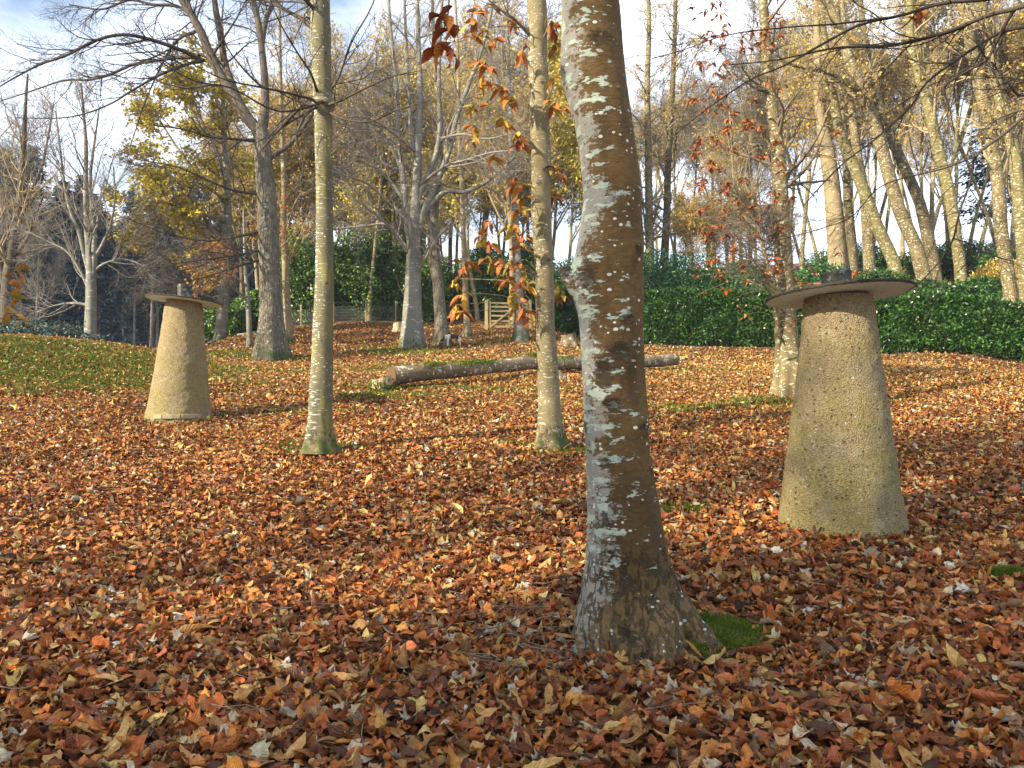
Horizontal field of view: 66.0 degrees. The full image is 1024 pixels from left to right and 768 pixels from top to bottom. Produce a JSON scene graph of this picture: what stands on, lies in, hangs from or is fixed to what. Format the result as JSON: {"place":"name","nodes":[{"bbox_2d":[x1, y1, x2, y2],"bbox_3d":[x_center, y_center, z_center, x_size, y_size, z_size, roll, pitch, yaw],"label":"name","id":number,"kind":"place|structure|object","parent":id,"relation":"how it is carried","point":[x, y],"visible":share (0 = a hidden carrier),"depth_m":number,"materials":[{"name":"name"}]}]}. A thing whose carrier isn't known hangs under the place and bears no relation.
{"place":"outdoors","nodes":[
{"label":"outdoors","id":0,"kind":"place"},
{"bbox_2d":[0,257,1023,767],"bbox_3d":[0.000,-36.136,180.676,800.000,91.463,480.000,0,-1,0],"label":"ground","id":1,"kind":"structure","parent":0,"point":[648,763],"depth_m":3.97,"materials":[{"name":"brown plant"}]},
{"bbox_2d":[0,264,30,326],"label":"chestnut sapling","id":2,"kind":"object","parent":1,"relation":"on","point":[15,294],"visible":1,"depth_m":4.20,"materials":[{"name":"orange plant"}]},
{"bbox_2d":[0,84,57,242],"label":"slender tree","id":3,"kind":"object","parent":1,"relation":"on","point":[5,179],"visible":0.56,"depth_m":42.41,"materials":[{"name":"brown plant"}]},
{"bbox_2d":[0,68,90,325],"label":"ash tree","id":4,"kind":"object","parent":1,"relation":"on","point":[21,189],"visible":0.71,"depth_m":29.00,"materials":[{"name":"warm grey twig bark"},{"name":"pale tan-grey bark"}]},
{"bbox_2d":[10,194,80,325],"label":"slender tree","id":5,"kind":"object","parent":1,"relation":"on","point":[61,265],"visible":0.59,"depth_m":49.86,"materials":[{"name":"brown plant"}]},
{"bbox_2d":[18,197,84,327],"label":"spruce tree","id":6,"kind":"object","parent":1,"relation":"on","point":[47,257],"visible":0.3,"depth_m":65.74,"materials":[{"name":"green plant"}]},
{"bbox_2d":[0,317,107,340],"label":"bramble thicket","id":7,"kind":"object","parent":1,"relation":"on","point":[10,328],"visible":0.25,"depth_m":23.59,"materials":[{"name":"green plant"}]},
{"bbox_2d":[37,248,83,333],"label":"spruce tree","id":8,"kind":"object","parent":1,"relation":"on","point":[58,317],"visible":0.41,"depth_m":65.13,"materials":[{"name":"green plant"}]},
{"bbox_2d":[36,179,84,329],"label":"spruce tree","id":9,"kind":"object","parent":1,"relation":"on","point":[69,222],"visible":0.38,"depth_m":66.33,"materials":[{"name":"green plant"}]},
{"bbox_2d":[0,53,178,338],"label":"ash tree","id":10,"kind":"object","parent":1,"relation":"on","point":[90,251],"visible":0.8,"depth_m":27.00,"materials":[{"name":"grey plant"}]},
{"bbox_2d":[57,194,124,327],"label":"spruce tree","id":11,"kind":"object","parent":1,"relation":"on","point":[101,233],"visible":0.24,"depth_m":64.70,"materials":[{"name":"green plant"}]},
{"bbox_2d":[76,255,121,341],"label":"spruce tree","id":12,"kind":"object","parent":1,"relation":"on","point":[100,319],"visible":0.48,"depth_m":64.82,"materials":[{"name":"green plant"}]},
{"bbox_2d":[97,241,150,346],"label":"spruce tree","id":13,"kind":"object","parent":1,"relation":"on","point":[119,313],"visible":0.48,"depth_m":64.83,"materials":[{"name":"green plant"}]},
{"bbox_2d":[105,219,157,345],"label":"spruce tree","id":14,"kind":"object","parent":1,"relation":"on","point":[130,256],"visible":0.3,"depth_m":56.95,"materials":[{"name":"green plant"}]},
{"bbox_2d":[113,165,177,347],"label":"spruce tree","id":15,"kind":"object","parent":1,"relation":"on","point":[151,342],"visible":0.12,"depth_m":65.05,"materials":[{"name":"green plant"}]},
{"bbox_2d":[132,192,184,348],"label":"spruce tree","id":16,"kind":"object","parent":1,"relation":"on","point":[157,329],"visible":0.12,"depth_m":66.39,"materials":[{"name":"green plant"}]},
{"bbox_2d":[143,283,222,424],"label":"mushroom pillar","id":17,"kind":"structure","parent":1,"relation":"on","point":[179,390],"depth_m":11.62,"materials":[{"name":"concrete"}]},
{"bbox_2d":[0,0,377,360],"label":"oak tree","id":18,"kind":"object","parent":1,"relation":"on","point":[271,342],"visible":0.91,"depth_m":25.22,"materials":[{"name":"grey plant"}]},
{"bbox_2d":[101,26,290,341],"bbox_3d":[-13.341,-7.885,32.558,7.462,13.649,7.527,0,-1,0],"label":"oak tree","id":19,"kind":"object","parent":1,"relation":"on","point":[188,210],"visible":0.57,"depth_m":32.09,"materials":[{"name":"yellow plant"}]},
{"bbox_2d":[189,56,257,295],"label":"slender tree","id":20,"kind":"object","parent":1,"relation":"on","point":[241,267],"visible":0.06,"depth_m":48.26,"materials":[{"name":"brown plant"}]},
{"bbox_2d":[203,303,253,340],"bbox_3d":[-14.265,-3.054,39.126,2.908,2.098,2.813,0,-1,0],"label":"holly bush","id":21,"kind":"object","parent":1,"relation":"on","point":[236,323],"visible":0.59,"depth_m":38.39,"materials":[{"name":"green plant"}]},
{"bbox_2d":[168,38,293,289],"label":"slender tree","id":22,"kind":"object","parent":1,"relation":"on","point":[233,135],"visible":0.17,"depth_m":43.90,"materials":[{"name":"brown plant"}]},
{"bbox_2d":[178,183,311,346],"bbox_3d":[-9.479,-4.101,27.939,2.468,6.589,4.657,-1,-1,43],"label":"beech sapling","id":23,"kind":"object","parent":1,"relation":"on","point":[249,336],"visible":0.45,"depth_m":27.96,"materials":[{"name":"orange plant"}]},
{"bbox_2d":[231,288,258,331],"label":"holly bush","id":24,"kind":"object","parent":1,"relation":"on","point":[254,298],"visible":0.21,"depth_m":40.25,"materials":[{"name":"green plant"}]},
{"bbox_2d":[91,0,447,453],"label":"young ash tree","id":25,"kind":"object","parent":1,"relation":"on","point":[319,438],"visible":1,"depth_m":8.84,"materials":[{"name":"beige plant"}]},
{"bbox_2d":[226,2,315,343],"bbox_3d":[-8.626,-9.155,29.023,3.526,15.971,3.204,1,-1,-30],"label":"birch tree","id":26,"kind":"object","parent":1,"relation":"on","point":[285,259],"visible":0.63,"depth_m":29.02,"materials":[{"name":"beige plant"}]},
{"bbox_2d":[236,28,315,323],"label":"slender tree","id":27,"kind":"object","parent":1,"relation":"on","point":[290,201],"visible":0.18,"depth_m":42.37,"materials":[{"name":"beige plant"}]},
{"bbox_2d":[246,3,347,228],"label":"slender tree","id":28,"kind":"object","parent":1,"relation":"on","point":[272,103],"visible":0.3,"depth_m":41.27,"materials":[{"name":"brown plant"}]},
{"bbox_2d":[280,221,334,325],"bbox_3d":[-10.726,-5.577,40.008,3.884,5.513,4.114,0,-1,0],"label":"holly bush","id":29,"kind":"object","parent":1,"relation":"on","point":[299,268],"visible":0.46,"depth_m":39.24,"materials":[{"name":"green plant"}]},
{"bbox_2d":[333,229,392,320],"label":"holly bush","id":30,"kind":"object","parent":1,"relation":"on","point":[345,289],"visible":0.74,"depth_m":40.31,"materials":[{"name":"green plant"}]},
{"bbox_2d":[332,72,410,312],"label":"slender tree","id":31,"kind":"object","parent":1,"relation":"on","point":[388,211],"visible":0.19,"depth_m":41.12,"materials":[{"name":"beige plant"}]},
{"bbox_2d":[314,14,445,320],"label":"slender tree","id":32,"kind":"object","parent":1,"relation":"on","point":[381,32],"visible":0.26,"depth_m":40.26,"materials":[{"name":"brown plant"}]},
{"bbox_2d":[354,228,406,320],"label":"holly bush","id":33,"kind":"object","parent":1,"relation":"on","point":[387,255],"visible":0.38,"depth_m":41.20,"materials":[{"name":"green plant"}]},
{"bbox_2d":[332,33,436,320],"bbox_3d":[-6.883,-10.233,39.907,6.132,14.921,3.960,0,-1,-1],"label":"slender tree","id":34,"kind":"object","parent":1,"relation":"on","point":[401,94],"visible":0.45,"depth_m":39.74,"materials":[{"name":"brown plant"}]},
{"bbox_2d":[362,58,452,302],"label":"slender tree","id":35,"kind":"object","parent":1,"relation":"on","point":[413,85],"visible":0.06,"depth_m":45.03,"materials":[{"name":"brown plant"}]},
{"bbox_2d":[290,0,558,348],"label":"beech tree","id":36,"kind":"object","parent":1,"relation":"on","point":[412,216],"visible":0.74,"depth_m":28.89,"materials":[{"name":"grey plant"}]},
{"bbox_2d":[390,252,459,320],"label":"holly bush","id":37,"kind":"object","parent":1,"relation":"on","point":[427,304],"visible":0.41,"depth_m":40.39,"materials":[{"name":"green plant"}]},
{"bbox_2d":[386,0,472,345],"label":"ash tree","id":38,"kind":"object","parent":1,"relation":"on","point":[441,328],"visible":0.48,"depth_m":30.48,"materials":[{"name":"grey plant"}]},
{"bbox_2d":[400,63,496,320],"bbox_3d":[-3.152,-9.825,40.828,5.543,14.399,4.928,0,-1,15],"label":"slender tree","id":39,"kind":"object","parent":1,"relation":"on","point":[450,205],"visible":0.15,"depth_m":39.92,"materials":[{"name":"brown plant"}]},
{"bbox_2d":[422,0,489,337],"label":"birch tree","id":40,"kind":"object","parent":1,"relation":"on","point":[467,330],"visible":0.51,"depth_m":33.07,"materials":[{"name":"beige plant"}]},
{"bbox_2d":[450,246,508,318],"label":"holly bush","id":41,"kind":"object","parent":1,"relation":"on","point":[486,288],"visible":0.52,"depth_m":41.37,"materials":[{"name":"green plant"}]},
{"bbox_2d":[424,0,549,255],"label":"slender tree","id":42,"kind":"object","parent":1,"relation":"on","point":[479,22],"visible":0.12,"depth_m":46.75,"materials":[{"name":"brown plant"}]},
{"bbox_2d":[430,0,565,323],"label":"slender tree","id":43,"kind":"object","parent":1,"relation":"on","point":[508,215],"visible":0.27,"depth_m":39.17,"materials":[{"name":"brown plant"}]},
{"bbox_2d":[467,79,530,231],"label":"slender tree","id":44,"kind":"object","parent":1,"relation":"on","point":[496,200],"visible":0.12,"depth_m":51.94,"materials":[{"name":"brown plant"}]},
{"bbox_2d":[447,0,571,448],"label":"sweet chestnut tree","id":45,"kind":"object","parent":1,"relation":"on","point":[550,432],"visible":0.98,"depth_m":9.23,"materials":[{"name":"beige plant"}]},
{"bbox_2d":[0,334,1023,671],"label":"moss","id":46,"kind":"object","parent":1,"relation":"on","point":[724,628],"visible":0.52,"depth_m":14.72,"materials":[{"name":"green plant"}]},
{"bbox_2d":[0,445,1023,767],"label":"fallen twigs","id":47,"kind":"object","parent":1,"relation":"on","point":[412,619],"visible":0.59,"depth_m":3.67,"materials":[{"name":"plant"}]},
{"bbox_2d":[481,0,551,342],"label":"beech tree","id":48,"kind":"object","parent":1,"relation":"on","point":[520,332],"visible":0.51,"depth_m":30.98,"materials":[{"name":"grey plant"}]},
{"bbox_2d":[485,0,561,241],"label":"slender pole tree","id":49,"kind":"object","parent":1,"relation":"on","point":[527,190],"visible":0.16,"depth_m":44.40,"materials":[{"name":"brown plant"}]},
{"bbox_2d":[503,240,557,309],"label":"holly bush","id":50,"kind":"object","parent":1,"relation":"on","point":[528,256],"visible":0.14,"depth_m":42.29,"materials":[{"name":"green plant"}]},
{"bbox_2d":[388,354,679,384],"bbox_3d":[0.939,-0.378,17.828,8.414,0.915,0.478,1,-1,-39],"label":"fallen log","id":51,"kind":"object","parent":1,"relation":"on","point":[426,371],"visible":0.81,"depth_m":16.31,"materials":[{"name":"grey wood"}]},
{"bbox_2d":[420,0,723,671],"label":"beech tree","id":52,"kind":"object","parent":1,"relation":"on","point":[635,600],"visible":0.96,"depth_m":3.49,"materials":[{"name":"brown plant"}]},
{"bbox_2d":[525,12,634,253],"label":"slender tree","id":53,"kind":"object","parent":1,"relation":"on","point":[566,139],"visible":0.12,"depth_m":42.05,"materials":[{"name":"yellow plant"}]},
{"bbox_2d":[549,56,642,286],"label":"slender tree","id":54,"kind":"object","parent":1,"relation":"on","point":[575,160],"visible":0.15,"depth_m":40.10,"materials":[{"name":"yellow plant"}]},
{"bbox_2d":[629,95,679,231],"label":"slender tree","id":55,"kind":"object","parent":1,"relation":"on","point":[639,138],"visible":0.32,"depth_m":61.22,"materials":[{"name":"brown plant"}]},
{"bbox_2d":[625,0,690,284],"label":"hornbeam tree","id":56,"kind":"object","parent":1,"relation":"on","point":[650,238],"visible":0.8,"depth_m":42.07,"materials":[{"name":"brown plant"}]},
{"bbox_2d":[635,0,697,272],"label":"hornbeam tree","id":57,"kind":"object","parent":1,"relation":"on","point":[666,208],"visible":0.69,"depth_m":44.11,"materials":[{"name":"brown plant"}]},
{"bbox_2d":[643,244,689,319],"bbox_3d":[6.577,-4.571,37.172,4.050,4.055,3.961,0,-1,0],"label":"laurel bush","id":58,"kind":"object","parent":1,"relation":"on","point":[648,268],"visible":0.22,"depth_m":36.40,"materials":[{"name":"green plant"}]},
{"bbox_2d":[635,31,712,258],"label":"slender pole tree","id":59,"kind":"object","parent":1,"relation":"on","point":[685,117],"visible":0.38,"depth_m":60.48,"materials":[{"name":"brown plant"}]},
{"bbox_2d":[651,39,701,266],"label":"slender pole tree","id":60,"kind":"object","parent":1,"relation":"on","point":[689,144],"visible":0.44,"depth_m":59.95,"materials":[{"name":"brown plant"}]},
{"bbox_2d":[645,252,729,326],"bbox_3d":[8.154,-4.234,35.991,4.219,3.641,4.021,0,-1,-23],"label":"laurel bush","id":61,"kind":"object","parent":1,"relation":"on","point":[691,270],"visible":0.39,"depth_m":35.41,"materials":[{"name":"green plant"}]},
{"bbox_2d":[670,177,716,264],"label":"slender tree","id":62,"kind":"object","parent":1,"relation":"on","point":[691,221],"visible":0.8,"depth_m":53.12,"materials":[{"name":"yellow plant"}]},
{"bbox_2d":[674,62,735,265],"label":"slender tree","id":63,"kind":"object","parent":1,"relation":"on","point":[697,160],"visible":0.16,"depth_m":64.83,"materials":[{"name":"brown plant"}]},
{"bbox_2d":[681,51,743,264],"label":"slender tree","id":64,"kind":"object","parent":1,"relation":"on","point":[707,104],"visible":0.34,"depth_m":59.15,"materials":[{"name":"brown plant"}]},
{"bbox_2d":[699,189,730,257],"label":"slender tree","id":65,"kind":"object","parent":1,"relation":"on","point":[709,243],"visible":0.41,"depth_m":53.83,"materials":[{"name":"brown plant"}]},
{"bbox_2d":[688,62,769,260],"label":"slender tree","id":66,"kind":"object","parent":1,"relation":"on","point":[713,158],"visible":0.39,"depth_m":55.53,"materials":[{"name":"brown plant"}]},
{"bbox_2d":[698,260,769,319],"bbox_3d":[10.099,-4.231,36.183,3.543,3.112,3.742,0,-1,0],"label":"laurel bush","id":67,"kind":"object","parent":1,"relation":"on","point":[733,276],"visible":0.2,"depth_m":35.31,"materials":[{"name":"green plant"}]},
{"bbox_2d":[706,0,775,268],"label":"slender pole tree","id":68,"kind":"object","parent":1,"relation":"on","point":[726,91],"visible":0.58,"depth_m":50.70,"materials":[{"name":"brown plant"}]},
{"bbox_2d":[713,0,813,267],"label":"slender pole tree","id":69,"kind":"object","parent":1,"relation":"on","point":[739,96],"visible":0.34,"depth_m":51.65,"materials":[{"name":"brown plant"}]},
{"bbox_2d":[678,0,862,396],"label":"sweet chestnut tree","id":70,"kind":"object","parent":1,"relation":"on","point":[786,353],"visible":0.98,"depth_m":14.63,"materials":[{"name":"beige plant"}]},
{"bbox_2d":[735,0,819,228],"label":"slender tree","id":71,"kind":"object","parent":1,"relation":"on","point":[780,53],"visible":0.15,"depth_m":50.79,"materials":[{"name":"brown plant"}]},
{"bbox_2d":[554,282,1023,361],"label":"laurel hedge","id":72,"kind":"object","parent":1,"relation":"on","point":[964,307],"visible":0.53,"depth_m":26.09,"materials":[{"name":"green plant"}]},
{"bbox_2d":[743,0,873,127],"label":"slender pole tree","id":73,"kind":"object","parent":1,"relation":"on","point":[754,12],"visible":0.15,"depth_m":39.74,"materials":[{"name":"brown plant"}]},
{"bbox_2d":[780,0,850,270],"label":"hornbeam tree","id":74,"kind":"object","parent":1,"relation":"on","point":[833,201],"visible":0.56,"depth_m":33.93,"materials":[{"name":"beige plant"}]},
{"bbox_2d":[757,0,886,271],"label":"slender tree","id":75,"kind":"object","parent":1,"relation":"on","point":[794,145],"visible":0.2,"depth_m":38.33,"materials":[{"name":"brown plant"}]},
{"bbox_2d":[794,261,852,286],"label":"laurel bush","id":76,"kind":"object","parent":1,"relation":"on","point":[810,278],"visible":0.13,"depth_m":32.48,"materials":[{"name":"green plant"}]},
{"bbox_2d":[624,0,1023,336],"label":"overhanging tree","id":77,"kind":"object","parent":1,"relation":"on","point":[920,13],"visible":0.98,"depth_m":5.08,"materials":[{"name":"brown plant"}]},
{"bbox_2d":[743,0,931,279],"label":"hornbeam tree","id":78,"kind":"object","parent":1,"relation":"on","point":[856,84],"visible":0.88,"depth_m":29.93,"materials":[{"name":"beige plant"}]},
{"bbox_2d":[765,268,916,540],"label":"mushroom pillar","id":79,"kind":"structure","parent":1,"relation":"on","point":[841,472],"depth_m":5.24,"materials":[{"name":"stone"}]},
{"bbox_2d":[812,0,869,278],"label":"hornbeam tree","id":80,"kind":"object","parent":1,"relation":"on","point":[853,253],"visible":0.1,"depth_m":36.01,"materials":[{"name":"beige plant"}]},
{"bbox_2d":[799,241,896,282],"bbox_3d":[16.373,-5.760,38.174,4.928,2.228,3.978,0,-1,0],"label":"laurel bush","id":81,"kind":"object","parent":1,"relation":"on","point":[880,261],"visible":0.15,"depth_m":37.31,"materials":[{"name":"green plant"}]},
{"bbox_2d":[798,0,904,277],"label":"hornbeam tree","id":82,"kind":"object","parent":1,"relation":"on","point":[888,249],"visible":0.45,"depth_m":31.00,"materials":[{"name":"beige plant"}]},
{"bbox_2d":[815,0,888,273],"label":"hornbeam tree","id":83,"kind":"object","parent":1,"relation":"on","point":[868,250],"visible":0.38,"depth_m":33.03,"materials":[{"name":"beige plant"}]},
{"bbox_2d":[807,13,912,213],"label":"slender tree","id":84,"kind":"object","parent":1,"relation":"on","point":[865,151],"visible":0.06,"depth_m":41.74,"materials":[{"name":"brown plant"}]},
{"bbox_2d":[846,0,942,280],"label":"hornbeam tree","id":85,"kind":"object","parent":1,"relation":"on","point":[927,233],"visible":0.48,"depth_m":33.00,"materials":[{"name":"beige plant"}]},
{"bbox_2d":[863,0,954,244],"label":"slender pole tree","id":86,"kind":"object","parent":1,"relation":"on","point":[909,78],"visible":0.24,"depth_m":40.52,"materials":[{"name":"brown plant"}]},
{"bbox_2d":[861,0,967,283],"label":"hornbeam tree","id":87,"kind":"object","parent":1,"relation":"on","point":[946,181],"visible":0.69,"depth_m":28.54,"materials":[{"name":"beige plant"}]},
{"bbox_2d":[885,0,952,243],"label":"slender pole tree","id":88,"kind":"object","parent":1,"relation":"on","point":[920,177],"visible":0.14,"depth_m":41.68,"materials":[{"name":"brown plant"}]},
{"bbox_2d":[873,0,979,268],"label":"slender pole tree","id":89,"kind":"object","parent":1,"relation":"on","point":[941,12],"visible":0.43,"depth_m":35.36,"materials":[{"name":"brown plant"}]},
{"bbox_2d":[890,87,971,242],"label":"slender tree","id":90,"kind":"object","parent":1,"relation":"on","point":[916,148],"visible":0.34,"depth_m":48.87,"materials":[{"name":"brown plant"}]},
{"bbox_2d":[887,0,1005,236],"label":"slender pole tree","id":91,"kind":"object","parent":1,"relation":"on","point":[932,189],"visible":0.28,"depth_m":36.49,"materials":[{"name":"brown plant"}]},
{"bbox_2d":[897,0,995,244],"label":"slender pole tree","id":92,"kind":"object","parent":1,"relation":"on","point":[991,229],"visible":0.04,"depth_m":49.96,"materials":[{"name":"beige plant"}]},
{"bbox_2d":[899,239,996,279],"bbox_3d":[19.519,-5.500,35.199,5.299,1.888,3.959,0,-1,0],"label":"laurel bush","id":93,"kind":"object","parent":1,"relation":"on","point":[945,267],"visible":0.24,"depth_m":34.42,"materials":[{"name":"green plant"}]},
{"bbox_2d":[936,0,986,201],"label":"slender pole tree","id":94,"kind":"object","parent":1,"relation":"on","point":[958,105],"visible":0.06,"depth_m":40.86,"materials":[{"name":"brown plant"}]},
{"bbox_2d":[932,274,1002,313],"bbox_3d":[16.395,-3.079,28.172,2.911,1.727,3.060,0,-1,0],"label":"laurel bush","id":95,"kind":"object","parent":1,"relation":"on","point":[984,285],"visible":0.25,"depth_m":27.40,"materials":[{"name":"green plant"}]},
{"bbox_2d":[925,0,1020,230],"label":"slender pole tree","id":96,"kind":"object","parent":1,"relation":"on","point":[958,146],"visible":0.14,"depth_m":38.67,"materials":[{"name":"brown plant"}]},
{"bbox_2d":[922,3,1023,327],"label":"hornbeam tree","id":97,"kind":"object","parent":1,"relation":"on","point":[991,154],"visible":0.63,"depth_m":26.50,"materials":[{"name":"beige plant"}]},
{"bbox_2d":[941,101,1012,240],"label":"spruce tree","id":98,"kind":"object","parent":1,"relation":"on","point":[980,175],"visible":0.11,"depth_m":58.89,"materials":[{"name":"green plant"}]},
{"bbox_2d":[943,0,1023,302],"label":"hornbeam tree","id":99,"kind":"object","parent":1,"relation":"on","point":[1017,183],"visible":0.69,"depth_m":25.50,"materials":[{"name":"beige plant"}]},
{"bbox_2d":[953,0,1023,172],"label":"slender pole tree","id":100,"kind":"object","parent":1,"relation":"on","point":[1014,57],"visible":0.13,"depth_m":37.43,"materials":[{"name":"brown plant"}]},
{"bbox_2d":[971,6,1023,249],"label":"slender tree","id":101,"kind":"object","parent":1,"relation":"on","point":[1012,232],"visible":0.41,"depth_m":37.43,"materials":[{"name":"brown plant"}]},
{"bbox_2d":[0,0,1023,334],"label":"sky","id":102,"kind":"structure","parent":0,"point":[15,15],"materials":[{"name":"white"}]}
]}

